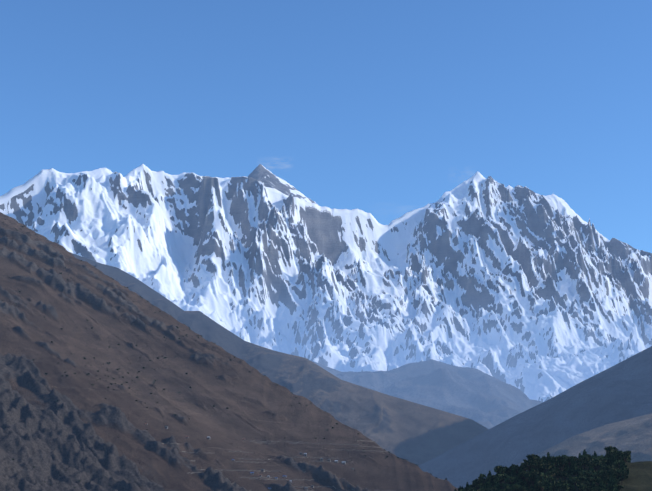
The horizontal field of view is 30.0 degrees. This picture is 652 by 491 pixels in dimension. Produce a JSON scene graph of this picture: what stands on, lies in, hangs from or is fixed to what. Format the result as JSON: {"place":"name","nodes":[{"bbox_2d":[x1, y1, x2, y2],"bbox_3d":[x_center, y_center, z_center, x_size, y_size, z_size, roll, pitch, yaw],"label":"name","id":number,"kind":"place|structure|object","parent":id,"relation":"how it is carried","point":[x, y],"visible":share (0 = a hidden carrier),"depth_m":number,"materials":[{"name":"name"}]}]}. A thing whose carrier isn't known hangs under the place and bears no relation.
{"place":"outdoors","nodes":[
{"label":"outdoors","id":0,"kind":"place"},
{"bbox_2d":[0,212,457,490],"bbox_3d":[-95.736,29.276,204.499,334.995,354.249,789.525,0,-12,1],"label":"hillside","id":1,"kind":"structure","parent":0,"point":[73,433],"depth_m":282.66,"materials":[{"name":"brown soil"}]},
{"bbox_2d":[0,216,446,487],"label":"hillside shrubs","id":2,"kind":"object","parent":1,"relation":"on","point":[154,369],"visible":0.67,"depth_m":304.06,"materials":[{"name":"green plant"}]},
{"bbox_2d":[51,332,444,488],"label":"hill trails","id":3,"kind":"object","parent":1,"relation":"on","point":[235,417],"visible":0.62,"depth_m":294.97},
{"bbox_2d":[162,440,415,490],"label":"terrace walls","id":4,"kind":"structure","parent":1,"relation":"on","point":[288,457],"depth_m":265.43,"materials":[{"name":"stone"}]},
{"bbox_2d":[72,253,488,465],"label":"ridge","id":5,"kind":"structure","parent":0,"point":[414,433],"depth_m":565.46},
{"bbox_2d":[248,164,320,206],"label":"mountain peak","id":6,"kind":"structure","parent":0,"point":[262,174],"depth_m":1978.92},
{"bbox_2d":[0,164,651,401],"bbox_3d":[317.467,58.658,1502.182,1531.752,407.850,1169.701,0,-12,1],"label":"snowy mountain","id":7,"kind":"structure","parent":0,"point":[530,294],"depth_m":1444.70,"materials":[{"name":"white snow"}]},
{"bbox_2d":[0,0,651,252],"label":"sky","id":8,"kind":"structure","parent":0,"point":[380,108],"materials":[{"name":"blue"}]},
{"bbox_2d":[312,359,542,428],"bbox_3d":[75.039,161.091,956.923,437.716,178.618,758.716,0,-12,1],"label":"moraine hills","id":9,"kind":"structure","parent":0,"point":[483,398],"depth_m":917.91,"materials":[{"name":"grey stone"}]},
{"bbox_2d":[419,346,651,487],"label":"shaded slope","id":10,"kind":"structure","parent":0,"point":[621,391],"depth_m":460.46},
{"bbox_2d":[492,461,651,490],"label":"ground","id":11,"kind":"structure","parent":0,"point":[639,478],"depth_m":73.31,"materials":[{"name":"green plant"}]},
{"bbox_2d":[475,477,484,483],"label":"tree","id":12,"kind":"object","parent":11,"relation":"on","point":[478,481],"visible":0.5,"depth_m":76.86,"materials":[{"name":"green plant"}]},
{"bbox_2d":[479,474,491,482],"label":"tree","id":13,"kind":"object","parent":11,"relation":"on","point":[482,476],"visible":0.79,"depth_m":76.14,"materials":[{"name":"green plant"}]},
{"bbox_2d":[487,470,493,484],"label":"tree","id":14,"kind":"object","parent":11,"relation":"on","point":[491,480],"visible":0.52,"depth_m":77.43,"materials":[{"name":"green plant"}]},
{"bbox_2d":[492,475,500,489],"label":"tree","id":15,"kind":"object","parent":11,"relation":"on","point":[496,482],"visible":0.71,"depth_m":74.42,"materials":[{"name":"green plant"}]},
{"bbox_2d":[494,474,504,482],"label":"tree","id":16,"kind":"object","parent":11,"relation":"on","point":[500,477],"visible":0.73,"depth_m":75.32,"materials":[{"name":"green plant"}]},
{"bbox_2d":[494,465,506,473],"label":"tree","id":17,"kind":"object","parent":11,"relation":"on","point":[502,469],"visible":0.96,"depth_m":76.45,"materials":[{"name":"green plant"}]},
{"bbox_2d":[502,474,514,484],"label":"tree","id":18,"kind":"object","parent":11,"relation":"on","point":[505,475],"visible":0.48,"depth_m":74.89,"materials":[{"name":"green plant"}]},
{"bbox_2d":[504,475,518,483],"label":"tree","id":19,"kind":"object","parent":11,"relation":"on","point":[510,479],"visible":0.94,"depth_m":74.41,"materials":[{"name":"green plant"}]},
{"bbox_2d":[506,465,517,470],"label":"tree","id":20,"kind":"object","parent":11,"relation":"on","point":[510,468],"visible":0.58,"depth_m":77.14,"materials":[{"name":"green plant"}]},
{"bbox_2d":[521,462,529,470],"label":"tree","id":21,"kind":"object","parent":11,"relation":"on","point":[524,466],"visible":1,"depth_m":76.19,"materials":[{"name":"green plant"}]},
{"bbox_2d":[523,458,534,470],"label":"tree","id":22,"kind":"object","parent":11,"relation":"on","point":[527,461],"visible":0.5,"depth_m":76.74,"materials":[{"name":"green plant"}]},
{"bbox_2d":[526,454,538,459],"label":"tree","id":23,"kind":"object","parent":11,"relation":"on","point":[533,457],"visible":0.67,"depth_m":77.08,"materials":[{"name":"green plant"}]},
{"bbox_2d":[529,459,542,468],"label":"tree","id":24,"kind":"object","parent":11,"relation":"on","point":[537,463],"visible":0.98,"depth_m":75.42,"materials":[{"name":"green plant"}]},
{"bbox_2d":[536,456,543,472],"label":"tree","id":25,"kind":"object","parent":11,"relation":"on","point":[540,469],"visible":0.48,"depth_m":75.75,"materials":[{"name":"green plant"}]},
{"bbox_2d":[536,479,545,490],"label":"tree","id":26,"kind":"object","parent":11,"relation":"on","point":[541,483],"visible":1,"depth_m":71.85,"materials":[{"name":"green plant"}]},
{"bbox_2d":[535,472,546,479],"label":"tree","id":27,"kind":"object","parent":11,"relation":"on","point":[539,477],"visible":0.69,"depth_m":73.12,"materials":[{"name":"green plant"}]},
{"bbox_2d":[542,462,551,475],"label":"tree","id":28,"kind":"object","parent":11,"relation":"on","point":[547,466],"visible":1,"depth_m":74.55,"materials":[{"name":"green plant"}]},
{"bbox_2d":[546,452,549,463],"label":"tree","id":29,"kind":"object","parent":11,"relation":"on","point":[547,457],"visible":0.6,"depth_m":77.61,"materials":[{"name":"green plant"}]},
{"bbox_2d":[548,456,555,471],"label":"tree","id":30,"kind":"object","parent":11,"relation":"on","point":[552,464],"visible":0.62,"depth_m":75.43,"materials":[{"name":"green plant"}]},
{"bbox_2d":[551,456,569,476],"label":"tree","id":31,"kind":"object","parent":11,"relation":"on","point":[560,464],"visible":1,"depth_m":73.72,"materials":[{"name":"green plant"}]},
{"bbox_2d":[562,457,569,474],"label":"tree","id":32,"kind":"object","parent":11,"relation":"on","point":[566,469],"visible":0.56,"depth_m":74.06,"materials":[{"name":"green plant"}]},
{"bbox_2d":[559,484,574,490],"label":"tree","id":33,"kind":"object","parent":11,"relation":"on","point":[566,487],"visible":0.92,"depth_m":69.20,"materials":[{"name":"green plant"}]},
{"bbox_2d":[570,457,577,474],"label":"tree","id":34,"kind":"object","parent":11,"relation":"on","point":[573,469],"visible":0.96,"depth_m":74.09,"materials":[{"name":"green plant"}]},
{"bbox_2d":[579,456,588,468],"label":"tree","id":35,"kind":"object","parent":11,"relation":"on","point":[582,459],"visible":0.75,"depth_m":75.84,"materials":[{"name":"green plant"}]},
{"bbox_2d":[579,470,591,477],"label":"tree","id":36,"kind":"object","parent":11,"relation":"on","point":[582,473],"visible":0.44,"depth_m":72.51,"materials":[{"name":"green plant"}]},
{"bbox_2d":[586,457,604,470],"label":"tree","id":37,"kind":"object","parent":11,"relation":"on","point":[594,462],"visible":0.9,"depth_m":73.73,"materials":[{"name":"green plant"}]},
{"bbox_2d":[598,455,607,461],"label":"tree","id":38,"kind":"object","parent":11,"relation":"on","point":[605,458],"visible":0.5,"depth_m":75.47,"materials":[{"name":"green plant"}]},
{"bbox_2d":[604,451,611,465],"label":"tree","id":39,"kind":"object","parent":11,"relation":"on","point":[607,462],"visible":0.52,"depth_m":75.81,"materials":[{"name":"green plant"}]},
{"bbox_2d":[604,446,617,452],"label":"tree","id":40,"kind":"object","parent":11,"relation":"on","point":[609,449],"visible":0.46,"depth_m":78.41,"materials":[{"name":"green plant"}]},
{"bbox_2d":[610,450,618,467],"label":"tree","id":41,"kind":"object","parent":11,"relation":"on","point":[614,458],"visible":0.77,"depth_m":75.90,"materials":[{"name":"green plant"}]},
{"bbox_2d":[609,451,621,459],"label":"tree","id":42,"kind":"object","parent":11,"relation":"on","point":[617,453],"visible":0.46,"depth_m":76.32,"materials":[{"name":"green plant"}]},
{"bbox_2d":[615,469,628,484],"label":"tree","id":43,"kind":"object","parent":11,"relation":"on","point":[621,474],"visible":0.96,"depth_m":71.47,"materials":[{"name":"green plant"}]},
{"bbox_2d":[618,459,627,479],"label":"tree","id":44,"kind":"object","parent":11,"relation":"on","point":[622,467],"visible":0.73,"depth_m":72.84,"materials":[{"name":"green plant"}]},
{"bbox_2d":[618,450,630,464],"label":"tree","id":45,"kind":"object","parent":11,"relation":"on","point":[623,455],"visible":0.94,"depth_m":75.82,"materials":[{"name":"green plant"}]},
{"bbox_2d":[516,414,651,470],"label":"ridge","id":46,"kind":"structure","parent":0,"point":[633,436],"depth_m":227.65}
]}

